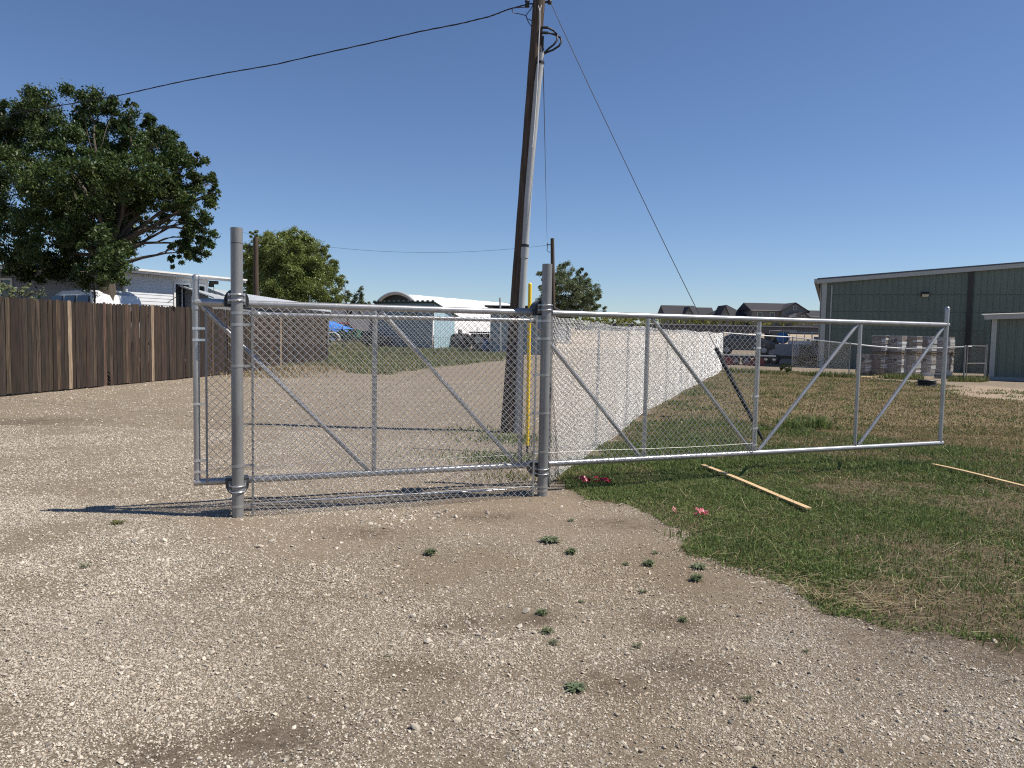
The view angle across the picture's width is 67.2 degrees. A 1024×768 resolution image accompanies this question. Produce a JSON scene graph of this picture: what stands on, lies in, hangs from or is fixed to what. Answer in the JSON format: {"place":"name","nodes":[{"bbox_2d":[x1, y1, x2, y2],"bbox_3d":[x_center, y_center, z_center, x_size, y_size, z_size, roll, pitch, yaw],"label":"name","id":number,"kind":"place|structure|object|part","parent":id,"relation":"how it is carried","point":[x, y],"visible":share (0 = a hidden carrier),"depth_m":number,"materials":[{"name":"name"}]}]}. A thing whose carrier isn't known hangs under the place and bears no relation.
{"place":"outdoors","nodes":[
{"label":"outdoors","id":0,"kind":"place"},
{"bbox_2d":[0,264,246,355],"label":"building","id":1,"kind":"structure","parent":0,"point":[154,287],"depth_m":26.67,"materials":[{"name":"white metal"}]},
{"bbox_2d":[0,278,12,297],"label":"window","id":2,"kind":"structure","parent":1,"relation":"in","point":[7,281],"depth_m":26.08,"materials":[{"name":"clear glass"}]},
{"bbox_2d":[173,282,190,307],"bbox_3d":[-11.997,-2.865,28.013,0.050,1.630,0.750,3,4,24],"label":"window","id":3,"kind":"structure","parent":1,"relation":"in","point":[179,301],"depth_m":27.88,"materials":[{"name":"black glass"}]},
{"bbox_2d":[191,283,205,295],"bbox_3d":[-11.678,-2.906,28.712,0.050,1.630,0.680,3,4,24],"label":"window","id":4,"kind":"structure","parent":1,"relation":"in","point":[202,287],"depth_m":28.83,"materials":[{"name":"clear glass"}]},
{"bbox_2d":[210,340,638,484],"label":"verge grass","id":5,"kind":"structure","parent":0,"point":[386,353],"depth_m":32.29,"materials":[{"name":"green plant"}]},
{"bbox_2d":[0,327,1023,767],"bbox_3d":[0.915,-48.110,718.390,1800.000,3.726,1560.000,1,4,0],"label":"ground","id":6,"kind":"structure","parent":0,"point":[476,517],"depth_m":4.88,"materials":[{"name":"beige gravel"}]},
{"bbox_2d":[0,282,46,299],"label":"bush","id":7,"kind":"object","parent":6,"relation":"on","point":[10,291],"visible":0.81,"depth_m":19.16,"materials":[{"name":"green plant"}]},
{"bbox_2d":[79,563,90,567],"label":"weed","id":8,"kind":"object","parent":6,"relation":"on","point":[82,565],"visible":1,"depth_m":5.33,"materials":[{"name":"green plant"}]},
{"bbox_2d":[51,289,141,348],"bbox_3d":[-13.401,-1.854,24.060,4.250,2.135,1.840,3,5,32],"label":"parked car","id":9,"kind":"object","parent":6,"relation":"on","point":[78,295],"visible":0.03,"depth_m":23.00,"materials":[{"name":"white paint"}]},
{"bbox_3d":[-13.940,-2.332,23.405,0.860,0.715,0.133,3,5,32],"label":"side window","id":10,"kind":"part","parent":9,"relation":"part of","materials":[{"name":"blue glass"}]},
{"bbox_3d":[-13.237,-2.289,22.966,0.620,0.715,0.133,3,5,32],"label":"side window","id":11,"kind":"part","parent":9,"relation":"part of","materials":[{"name":"blue glass"}]},
{"bbox_3d":[-12.627,-2.252,22.585,0.660,0.715,0.133,3,5,32],"label":"side window","id":12,"kind":"part","parent":9,"relation":"part of","materials":[{"name":"blue glass"}]},
{"bbox_2d":[89,284,107,302],"bbox_3d":[-11.483,-1.611,21.398,0.552,2.580,0.279,2,4,17],"label":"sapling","id":13,"kind":"object","parent":6,"relation":"on","point":[94,296],"visible":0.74,"depth_m":21.37,"materials":[{"name":"green plant"}]},
{"bbox_2d":[0,78,221,300],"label":"broadleaf tree","id":14,"kind":"object","parent":6,"relation":"on","point":[110,191],"visible":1,"depth_m":22.78,"materials":[{"name":"green plant"}]},
{"bbox_2d":[107,519,126,524],"bbox_3d":[-3.320,1.162,6.485,0.163,0.024,0.165,1,4,5],"label":"weed","id":15,"kind":"object","parent":6,"relation":"on","point":[115,522],"visible":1,"depth_m":6.47,"materials":[{"name":"green plant"}]},
{"bbox_2d":[0,296,328,394],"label":"board fence","id":16,"kind":"object","parent":6,"relation":"on","point":[48,345],"visible":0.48,"depth_m":21.29,"materials":[{"name":"brown wood"}]},
{"bbox_2d":[224,227,254,517],"bbox_3d":[-2.429,-0.067,6.818,0.228,2.583,0.289,-2,5,-34],"label":"gate post","id":17,"kind":"object","parent":6,"relation":"on","point":[236,298],"visible":0.98,"depth_m":6.71,"materials":[{"name":"silver metal"}]},
{"bbox_2d":[251,307,537,515],"bbox_3d":[-1.031,0.234,7.324,2.748,1.850,0.067,0,4,-23],"label":"panel","id":18,"kind":"object","parent":17,"relation":"attached to","point":[257,313],"visible":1,"depth_m":7.23,"materials":[{"name":"metal"}]},
{"bbox_2d":[248,237,258,295],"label":"utility pole","id":19,"kind":"object","parent":6,"relation":"on","point":[255,270],"visible":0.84,"depth_m":45.56,"materials":[{"name":"brown wood"}]},
{"bbox_2d":[178,284,332,358],"bbox_3d":[-11.646,-2.867,37.398,1.569,2.847,19.030,1,4,0],"label":"lean to shed","id":20,"kind":"object","parent":6,"relation":"on","point":[215,294],"visible":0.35,"depth_m":32.26,"materials":[{"name":"white metal"}]},
{"bbox_2d":[243,225,346,302],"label":"bushy tree","id":21,"kind":"object","parent":6,"relation":"on","point":[299,270],"visible":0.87,"depth_m":67.26,"materials":[{"name":"green plant"}]},
{"bbox_2d":[329,329,365,341],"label":"utility trailer","id":22,"kind":"object","parent":6,"relation":"on","point":[346,333],"visible":0.39,"depth_m":61.08,"materials":[{"name":"green paint"}]},
{"bbox_2d":[329,321,352,331],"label":"tarpaulin","id":23,"kind":"object","parent":22,"relation":"on","point":[336,324],"visible":0.43,"depth_m":61.11,"materials":[{"name":"blue plastic"}]},
{"bbox_2d":[331,274,369,322],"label":"tree","id":24,"kind":"object","parent":6,"relation":"on","point":[359,300],"visible":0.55,"depth_m":72.54,"materials":[{"name":"green plant"}]},
{"bbox_2d":[331,310,370,330],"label":"grey wall","id":25,"kind":"structure","parent":6,"relation":"on","point":[357,323],"depth_m":97.61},
{"bbox_2d":[340,331,391,345],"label":"parked car","id":26,"kind":"object","parent":6,"relation":"on","point":[378,338],"visible":0.25,"depth_m":67.10,"materials":[{"name":"black paint"}]},
{"bbox_2d":[275,489,506,502],"bbox_3d":[-1.141,1.113,7.699,2.350,0.038,0.016,0,4,-23],"label":"steel rod","id":27,"kind":"object","parent":6,"relation":"on","point":[396,495],"visible":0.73,"depth_m":7.69,"materials":[{"name":"silver metal"}]},
{"bbox_2d":[373,300,458,348],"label":"gabled shed","id":28,"kind":"structure","parent":6,"relation":"on","point":[392,334],"depth_m":67.24,"materials":[{"name":"white"}]},
{"bbox_2d":[405,313,416,315],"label":"window","id":29,"kind":"structure","parent":28,"relation":"in","point":[410,314],"depth_m":67.02,"materials":[{"name":"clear glass"}]},
{"bbox_2d":[329,327,506,355],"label":"stock fence","id":30,"kind":"object","parent":6,"relation":"on","point":[492,338],"visible":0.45,"depth_m":51.70,"materials":[{"name":"grey metal"}]},
{"bbox_2d":[424,548,437,554],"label":"weed","id":31,"kind":"object","parent":6,"relation":"on","point":[431,551],"visible":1,"depth_m":5.75,"materials":[{"name":"green plant"}]},
{"bbox_2d":[368,291,509,335],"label":"arched hut","id":32,"kind":"object","parent":6,"relation":"on","point":[441,301],"visible":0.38,"depth_m":97.12,"materials":[{"name":"white metal"}]},
{"bbox_2d":[451,329,476,347],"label":"tractor","id":33,"kind":"object","parent":6,"relation":"on","point":[457,337],"visible":0.35,"depth_m":68.53,"materials":[{"name":"grey metal"}]},
{"bbox_2d":[468,332,489,349],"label":"flatbed trailer","id":34,"kind":"object","parent":6,"relation":"on","point":[473,334],"visible":0.49,"depth_m":65.11,"materials":[{"name":"grey metal"}]},
{"bbox_2d":[482,340,489,350],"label":"drum","id":35,"kind":"object","parent":6,"relation":"on","point":[486,343],"visible":0.59,"depth_m":62.67,"materials":[{"name":"blue"}]},
{"bbox_2d":[484,298,559,354],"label":"flat roof shed","id":36,"kind":"structure","parent":6,"relation":"on","point":[502,329],"depth_m":59.55,"materials":[{"name":"blue"}]},
{"bbox_2d":[525,283,531,452],"bbox_3d":[0.231,-0.194,10.721,0.059,2.418,0.052,1,4,0],"label":"marker post","id":37,"kind":"object","parent":6,"relation":"on","point":[528,344],"visible":0.77,"depth_m":10.70,"materials":[{"name":"yellow plastic"}]},
{"bbox_2d":[500,0,561,433],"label":"utility pole","id":38,"kind":"object","parent":6,"relation":"on","point":[537,53],"visible":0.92,"depth_m":12.63,"materials":[{"name":"brown wood"}]},
{"bbox_2d":[0,4,525,115],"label":"service cable","id":39,"kind":"object","parent":38,"relation":"attached to","point":[278,63],"visible":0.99,"depth_m":15.12,"materials":[{"name":"black rubber"}]},
{"bbox_2d":[550,2,763,440],"bbox_3d":[2.299,-2.626,12.298,3.607,7.044,0.072,2,4,15],"label":"guy wire","id":40,"kind":"object","parent":38,"relation":"attached to","point":[728,372],"visible":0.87,"depth_m":12.15,"materials":[{"name":"grey metal"}]},
{"bbox_2d":[526,264,552,496],"bbox_3d":[0.296,-0.011,7.955,0.228,2.424,0.289,0,4,-11],"label":"gate post","id":41,"kind":"object","parent":6,"relation":"on","point":[543,308],"visible":0.98,"depth_m":7.85,"materials":[{"name":"silver metal"}]},
{"bbox_2d":[191,274,949,485],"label":"sliding gate","id":42,"kind":"structure","parent":41,"relation":"attached to","point":[198,302],"depth_m":7.89,"materials":[{"name":"metal"}]},
{"bbox_2d":[535,609,549,614],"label":"weed","id":43,"kind":"object","parent":6,"relation":"on","point":[542,611],"visible":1,"depth_m":4.60,"materials":[{"name":"green plant"}]},
{"bbox_2d":[541,626,555,633],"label":"weed","id":44,"kind":"object","parent":6,"relation":"on","point":[546,630],"visible":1,"depth_m":4.31,"materials":[{"name":"green plant"}]},
{"bbox_2d":[538,536,560,542],"bbox_3d":[0.312,1.256,6.209,0.202,0.036,0.194,0,4,-17],"label":"weed","id":45,"kind":"object","parent":6,"relation":"on","point":[546,539],"visible":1,"depth_m":6.21,"materials":[{"name":"green plant"}]},
{"bbox_2d":[547,238,555,353],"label":"utility pole","id":46,"kind":"object","parent":6,"relation":"on","point":[553,271],"visible":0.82,"depth_m":61.44,"materials":[{"name":"brown wood"}]},
{"bbox_2d":[229,229,545,252],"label":"overhead cable","id":47,"kind":"object","parent":46,"relation":"attached to","point":[415,252],"visible":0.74,"depth_m":64.28,"materials":[{"name":"black rubber"}]},
{"bbox_2d":[543,68,546,223],"bbox_3d":[1.658,-8.190,36.985,0.014,2.637,49.149,1,4,3],"label":"overhead cable","id":48,"kind":"object","parent":46,"relation":"attached to","point":[544,135],"visible":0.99,"depth_m":17.40,"materials":[{"name":"black rubber"}]},
{"bbox_2d":[547,639,559,644],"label":"weed","id":49,"kind":"object","parent":6,"relation":"on","point":[554,641],"visible":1,"depth_m":4.15,"materials":[{"name":"green plant"}]},
{"bbox_2d":[556,317,570,341],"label":"flat roof hut","id":50,"kind":"object","parent":6,"relation":"on","point":[563,328],"visible":0.07,"depth_m":91.78,"materials":[{"name":"white"}]},
{"bbox_2d":[329,317,812,328],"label":"shrubbery","id":51,"kind":"object","parent":6,"relation":"on","point":[620,321],"visible":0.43,"depth_m":121.02,"materials":[{"name":"green plant"}]},
{"bbox_2d":[564,547,577,553],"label":"weed","id":52,"kind":"object","parent":6,"relation":"on","point":[571,550],"visible":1,"depth_m":5.89,"materials":[{"name":"green plant"}]},
{"bbox_2d":[535,260,607,342],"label":"poplar tree","id":53,"kind":"object","parent":6,"relation":"on","point":[578,285],"visible":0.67,"depth_m":86.79,"materials":[{"name":"green plant"}]},
{"bbox_2d":[564,681,587,692],"bbox_3d":[0.299,1.432,3.635,0.118,0.022,0.122,0,4,-13],"label":"weed","id":54,"kind":"object","parent":6,"relation":"on","point":[574,686],"visible":1,"depth_m":3.63,"materials":[{"name":"green plant"}]},
{"bbox_2d":[575,476,612,482],"bbox_3d":[0.915,1.070,8.644,0.423,0.076,0.150,0,4,-9],"label":"netting","id":55,"kind":"object","parent":6,"relation":"on","point":[584,479],"visible":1,"depth_m":8.64,"materials":[{"name":"red"}]},
{"bbox_2d":[547,316,722,486],"bbox_3d":[5.105,-0.676,22.717,0.358,2.010,30.288,2,4,19],"label":"wire fence","id":56,"kind":"object","parent":6,"relation":"on","point":[701,378],"visible":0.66,"depth_m":12.93,"materials":[{"name":"white"}]},
{"bbox_2d":[641,559,654,565],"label":"weed","id":57,"kind":"object","parent":6,"relation":"on","point":[648,562],"visible":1,"depth_m":5.61,"materials":[{"name":"green plant"}]},
{"bbox_2d":[658,305,697,324],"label":"house","id":58,"kind":"structure","parent":6,"relation":"on","point":[674,309],"depth_m":205.97,"materials":[{"name":"grey"}]},
{"bbox_2d":[679,616,687,621],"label":"weed","id":59,"kind":"object","parent":6,"relation":"on","point":[681,618],"visible":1,"depth_m":4.55,"materials":[{"name":"green plant"}]},
{"bbox_2d":[687,573,705,580],"bbox_3d":[1.265,1.328,5.274,0.131,0.039,0.122,-1,4,-23],"label":"weed","id":60,"kind":"object","parent":6,"relation":"on","point":[696,577],"visible":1,"depth_m":5.28,"materials":[{"name":"green plant"}]},
{"bbox_2d":[575,322,818,334],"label":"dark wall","id":61,"kind":"structure","parent":6,"relation":"on","point":[785,329],"depth_m":149.49,"materials":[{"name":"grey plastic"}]},
{"bbox_2d":[688,562,706,568],"bbox_3d":[1.345,1.316,5.562,0.149,0.026,0.143,-2,5,-40],"label":"weed","id":62,"kind":"object","parent":6,"relation":"on","point":[696,565],"visible":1,"depth_m":5.56,"materials":[{"name":"green plant"}]},
{"bbox_2d":[694,507,708,514],"bbox_3d":[1.744,1.181,7.070,0.143,0.085,0.073,3,4,29],"label":"ribbon","id":63,"kind":"object","parent":6,"relation":"on","point":[700,509],"visible":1,"depth_m":7.07,"materials":[{"name":"pink"}]},
{"bbox_2d":[696,307,712,324],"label":"house","id":64,"kind":"structure","parent":6,"relation":"on","point":[703,311],"depth_m":214.01,"materials":[{"name":"grey"}]},
{"bbox_2d":[701,305,747,325],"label":"house","id":65,"kind":"structure","parent":6,"relation":"on","point":[724,310],"depth_m":199.96,"materials":[{"name":"grey"}]},
{"bbox_2d":[713,354,775,365],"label":"flatbed trailer","id":66,"kind":"object","parent":6,"relation":"on","point":[736,356],"visible":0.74,"depth_m":45.45,"materials":[{"name":"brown metal"}]},
{"bbox_2d":[718,333,774,354],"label":"parked car","id":67,"kind":"object","parent":66,"relation":"on","point":[763,346],"visible":0.66,"depth_m":45.94,"materials":[{"name":"black paint"}]},
{"bbox_2d":[740,694,751,701],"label":"weed","id":68,"kind":"object","parent":6,"relation":"on","point":[749,698],"visible":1,"depth_m":3.57,"materials":[{"name":"green plant"}]},
{"bbox_2d":[737,302,809,326],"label":"house","id":69,"kind":"structure","parent":6,"relation":"on","point":[785,310],"depth_m":195.20,"materials":[{"name":"grey"}]},
{"bbox_2d":[779,363,792,372],"bbox_3d":[12.826,-0.701,36.097,0.594,0.626,0.515,1,4,0],"label":"shrub","id":70,"kind":"object","parent":6,"relation":"on","point":[786,368],"visible":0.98,"depth_m":36.13,"materials":[{"name":"green plant"}]},
{"bbox_2d":[764,330,816,363],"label":"equipment trailer","id":71,"kind":"object","parent":6,"relation":"on","point":[787,347],"visible":0.6,"depth_m":47.97,"materials":[{"name":"black metal"}]},
{"bbox_2d":[772,415,815,429],"bbox_3d":[5.099,0.700,14.075,0.939,0.285,0.942,4,5,41],"label":"grass tuft","id":72,"kind":"object","parent":6,"relation":"on","point":[791,423],"visible":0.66,"depth_m":14.04,"materials":[{"name":"green plant"}]},
{"bbox_2d":[787,311,818,326],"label":"house","id":73,"kind":"structure","parent":6,"relation":"on","point":[810,314],"depth_m":190.59,"materials":[{"name":"grey"}]},
{"bbox_2d":[788,332,818,363],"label":"service truck","id":74,"kind":"object","parent":6,"relation":"on","point":[814,355],"visible":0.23,"depth_m":49.45,"materials":[{"name":"white metal"}]},
{"bbox_2d":[795,411,840,429],"bbox_3d":[5.741,0.667,14.412,0.958,0.327,1.130,1,4,0],"label":"grass tuft","id":75,"kind":"object","parent":6,"relation":"on","point":[820,422],"visible":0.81,"depth_m":14.32,"materials":[{"name":"green plant"}]},
{"bbox_2d":[722,332,965,378],"bbox_3d":[14.939,-1.300,35.106,9.978,1.994,3.144,4,5,38],"label":"wire fence","id":76,"kind":"object","parent":6,"relation":"on","point":[850,352],"visible":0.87,"depth_m":34.32,"materials":[{"name":"grey"}]},
{"bbox_2d":[700,366,989,382],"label":"fence line weeds","id":77,"kind":"object","parent":6,"relation":"on","point":[902,376],"visible":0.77,"depth_m":33.10,"materials":[{"name":"green plant"}]},
{"bbox_2d":[855,354,871,375],"bbox_3d":[16.495,-0.905,35.963,0.618,0.991,0.860,5,5,42],"label":"pallet stack","id":78,"kind":"object","parent":6,"relation":"on","point":[867,362],"visible":0.64,"depth_m":35.59,"materials":[{"name":"grey wood"}]},
{"bbox_2d":[870,354,890,375],"bbox_3d":[17.135,-0.885,35.848,0.667,0.991,0.865,5,5,42],"label":"pallet stack","id":79,"kind":"object","parent":6,"relation":"on","point":[880,364],"visible":0.67,"depth_m":35.53,"materials":[{"name":"grey wood"}]},
{"bbox_2d":[871,335,888,354],"bbox_3d":[17.157,-1.818,35.791,0.667,0.871,0.878,5,5,42],"label":"pallet stack","id":80,"kind":"object","parent":79,"relation":"on","point":[880,340],"visible":0.75,"depth_m":35.47,"materials":[{"name":"grey plastic"}]},
{"bbox_2d":[887,355,905,375],"bbox_3d":[17.856,-0.866,35.761,0.667,0.991,0.860,5,5,42],"label":"pallet stack","id":81,"kind":"object","parent":6,"relation":"on","point":[897,358],"visible":0.7,"depth_m":35.43,"materials":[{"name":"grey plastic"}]},
{"bbox_2d":[888,336,907,354],"bbox_3d":[17.875,-1.798,35.700,0.667,0.871,0.865,5,5,44],"label":"pallet stack","id":82,"kind":"object","parent":81,"relation":"on","point":[898,341],"visible":0.95,"depth_m":35.40,"materials":[{"name":"grey plastic"}]},
{"bbox_2d":[903,355,920,375],"bbox_3d":[18.667,-0.868,36.029,0.667,0.991,0.860,5,5,42],"label":"pallet stack","id":83,"kind":"object","parent":6,"relation":"on","point":[913,358],"visible":0.38,"depth_m":35.70,"materials":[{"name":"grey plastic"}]},
{"bbox_2d":[907,336,922,354],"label":"pallet stack","id":84,"kind":"object","parent":83,"relation":"on","point":[912,343],"visible":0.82,"depth_m":35.63,"materials":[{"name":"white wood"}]},
{"bbox_2d":[814,262,1023,372],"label":"metal building","id":85,"kind":"structure","parent":6,"relation":"on","point":[968,295],"depth_m":42.34,"materials":[{"name":"green metal"}]},
{"bbox_2d":[916,379,936,386],"bbox_3d":[15.341,0.001,28.493,0.690,0.335,0.690,1,4,0],"label":"tire","id":86,"kind":"object","parent":6,"relation":"on","point":[922,382],"visible":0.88,"depth_m":28.24,"materials":[{"name":"black rubber"}]},
{"bbox_2d":[919,355,935,375],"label":"pallet stack","id":87,"kind":"object","parent":6,"relation":"on","point":[925,366],"visible":0.8,"depth_m":36.37,"materials":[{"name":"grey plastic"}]},
{"bbox_2d":[918,336,936,354],"bbox_3d":[19.751,-1.826,36.653,0.667,0.871,0.860,5,5,42],"label":"pallet stack","id":88,"kind":"object","parent":87,"relation":"on","point":[928,339],"visible":0.52,"depth_m":36.32,"materials":[{"name":"grey wood"}]},
{"bbox_2d":[935,355,953,375],"bbox_3d":[21.317,-0.942,37.894,0.900,0.991,0.877,5,5,42],"label":"pallet stack","id":89,"kind":"object","parent":6,"relation":"on","point":[949,360],"visible":0.62,"depth_m":37.68,"materials":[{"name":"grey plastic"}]},
{"bbox_2d":[936,337,954,354],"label":"pallet stack","id":90,"kind":"object","parent":89,"relation":"on","point":[951,341],"visible":0.65,"depth_m":37.63,"materials":[{"name":"grey wood"}]},
{"bbox_2d":[966,344,987,378],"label":"walk gate","id":91,"kind":"structure","parent":6,"relation":"on","point":[985,359],"depth_m":32.58,"materials":[{"name":"silver metal"}]},
{"bbox_2d":[981,313,1023,380],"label":"lean to","id":92,"kind":"object","parent":6,"relation":"on","point":[1005,339],"visible":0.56,"depth_m":33.58,"materials":[{"name":"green metal"}]},
{"bbox_2d":[0,0,1023,326],"label":"sky","id":93,"kind":"structure","parent":0,"point":[773,148],"materials":[{"name":"blue"}]},
{"bbox_2d":[553,370,1023,655],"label":"lawn grass","id":94,"kind":"structure","parent":0,"point":[686,472],"depth_m":8.35,"materials":[{"name":"green plant"}]},
{"bbox_2d":[701,464,811,508],"bbox_3d":[2.634,1.107,8.568,0.062,0.027,2.379,0,4,-11],"label":"plank","id":95,"kind":"object","parent":94,"relation":"on","point":[763,489],"visible":0.99,"depth_m":8.31,"materials":[{"name":"beige wood"}]},
{"bbox_2d":[931,464,1023,486],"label":"plank","id":96,"kind":"object","parent":94,"relation":"on","point":[990,477],"visible":0.99,"depth_m":9.23,"materials":[{"name":"beige wood"}]}
]}

